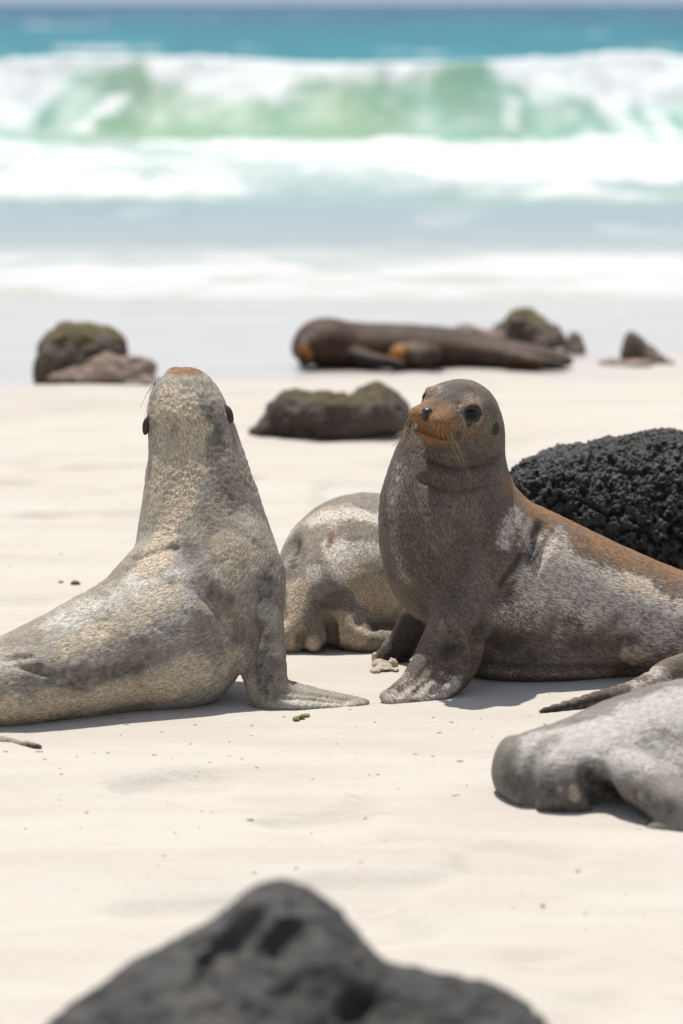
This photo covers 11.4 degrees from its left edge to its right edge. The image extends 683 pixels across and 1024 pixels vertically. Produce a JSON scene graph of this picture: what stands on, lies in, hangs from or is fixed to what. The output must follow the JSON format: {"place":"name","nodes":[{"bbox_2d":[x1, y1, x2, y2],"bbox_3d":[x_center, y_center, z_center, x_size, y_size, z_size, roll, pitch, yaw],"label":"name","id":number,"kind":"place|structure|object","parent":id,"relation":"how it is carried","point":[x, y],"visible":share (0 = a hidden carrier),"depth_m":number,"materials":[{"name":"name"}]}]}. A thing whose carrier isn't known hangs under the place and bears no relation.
{"place":"outdoors","nodes":[
{"label":"outdoors","id":0,"kind":"place"},
{"bbox_2d":[0,296,682,1023],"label":"beach sand","id":1,"kind":"structure","parent":0,"point":[470,878],"depth_m":7.22,"materials":[{"name":"beige sand"}]},
{"bbox_2d":[71,580,79,584],"bbox_3d":[-0.739,0.200,9.480,0.027,0.020,0.026,0,8,0],"label":"seaweed scrap","id":2,"kind":"object","parent":1,"relation":"on","point":[75,582],"visible":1,"depth_m":9.47,"materials":[{"name":"plant"}]},
{"bbox_2d":[32,320,127,383],"bbox_3d":[-1.127,-0.658,14.617,0.469,0.320,0.320,-4,9,-26],"label":"shore rock","id":3,"kind":"object","parent":1,"relation":"on","point":[62,345],"visible":0.62,"depth_m":14.49,"materials":[{"name":"stone"}]},
{"bbox_2d":[47,351,159,384],"bbox_3d":[-1.003,-0.596,14.413,0.477,0.158,0.285,0,8,0],"label":"shore rock","id":4,"kind":"object","parent":1,"relation":"on","point":[108,367],"visible":0.95,"depth_m":14.34,"materials":[{"name":"stone"}]},
{"bbox_2d":[0,367,368,748],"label":"sea lion","id":5,"kind":"object","parent":1,"relation":"on","point":[181,606],"visible":1,"depth_m":7.84},
{"bbox_2d":[47,878,546,1023],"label":"lava rock","id":6,"kind":"object","parent":1,"relation":"on","point":[280,951],"visible":1,"depth_m":4.57,"materials":[{"name":"grey stone"}]},
{"bbox_2d":[292,713,309,720],"bbox_3d":[-0.091,0.463,7.721,0.019,0.014,0.066,5,10,28],"label":"seaweed scrap","id":7,"kind":"object","parent":1,"relation":"on","point":[299,717],"visible":1,"depth_m":7.71,"materials":[{"name":"green plant"}]},
{"bbox_2d":[248,381,410,440],"bbox_3d":[-0.042,-0.356,12.819,0.620,0.252,0.472,0,8,0],"label":"shore rock","id":8,"kind":"object","parent":1,"relation":"on","point":[373,409],"visible":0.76,"depth_m":12.66,"materials":[{"name":"stone"}]},
{"bbox_2d":[1,441,663,929],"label":"beach grit","id":9,"kind":"object","parent":1,"relation":"on","point":[311,779],"visible":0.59,"depth_m":7.18,"materials":[{"name":"beige gravel"}]},
{"bbox_2d":[280,492,403,652],"bbox_3d":[0.131,0.088,9.190,0.483,0.361,1.539,1,9,9],"label":"sea lion","id":10,"kind":"object","parent":1,"relation":"on","point":[339,593],"visible":0.57,"depth_m":8.54},
{"bbox_2d":[370,652,398,673],"bbox_3d":[0.104,0.369,8.315,0.072,0.034,0.160,0,8,0],"label":"sand clump","id":11,"kind":"object","parent":1,"relation":"on","point":[379,665],"visible":1,"depth_m":8.29,"materials":[{"name":"beige sand"}]},
{"bbox_2d":[291,317,572,368],"bbox_3d":[0.400,-0.747,15.209,1.250,0.237,0.568,0,8,0],"label":"sea lion","id":12,"kind":"object","parent":1,"relation":"on","point":[331,342],"visible":0.97,"depth_m":15.10},
{"bbox_2d":[453,324,506,338],"bbox_3d":[0.647,-0.806,16.053,0.273,0.159,0.276,0,8,0],"label":"shore rock","id":13,"kind":"object","parent":1,"relation":"on","point":[489,332],"visible":0.28,"depth_m":16.00,"materials":[{"name":"stone"}]},
{"bbox_2d":[376,379,682,712],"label":"sea lion","id":14,"kind":"object","parent":1,"relation":"on","point":[492,571],"visible":0.96,"depth_m":8.07},
{"bbox_2d":[493,307,565,348],"bbox_3d":[0.883,-0.842,16.197,0.342,0.250,0.495,-7,11,-37],"label":"shore rock","id":15,"kind":"object","parent":1,"relation":"on","point":[528,325],"visible":0.58,"depth_m":16.08,"materials":[{"name":"stone"}]},
{"bbox_2d":[563,332,585,353],"bbox_3d":[1.083,-0.771,15.825,0.115,0.124,0.194,-4,9,-27],"label":"shore rock","id":16,"kind":"object","parent":1,"relation":"on","point":[574,343],"visible":0.88,"depth_m":15.78,"materials":[{"name":"stone"}]},
{"bbox_2d":[491,678,682,830],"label":"sea lion","id":17,"kind":"object","parent":1,"relation":"on","point":[625,748],"visible":0.92,"depth_m":6.87},
{"bbox_2d":[509,427,682,569],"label":"lava rock","id":18,"kind":"object","parent":1,"relation":"on","point":[625,490],"visible":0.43,"depth_m":8.96,"materials":[{"name":"black stone"}]},
{"bbox_2d":[598,358,653,366],"bbox_3d":[1.272,-0.663,15.296,0.275,0.049,0.161,5,10,30],"label":"shore rock","id":19,"kind":"object","parent":1,"relation":"on","point":[630,362],"visible":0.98,"depth_m":15.25,"materials":[{"name":"stone"}]},
{"bbox_2d":[620,331,675,363],"bbox_3d":[1.393,-0.734,15.440,0.283,0.172,0.214,3,9,20],"label":"shore rock","id":20,"kind":"object","parent":1,"relation":"on","point":[635,345],"visible":0.69,"depth_m":15.37,"materials":[{"name":"stone"}]},
{"bbox_2d":[0,3,682,298],"bbox_3d":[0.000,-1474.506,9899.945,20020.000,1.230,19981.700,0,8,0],"label":"sea","id":21,"kind":"structure","parent":0,"point":[352,150],"depth_m":34.73,"materials":[{"name":"liquid"}]},
{"bbox_2d":[0,0,682,2],"label":"sky","id":22,"kind":"structure","parent":0,"point":[1,1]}
]}

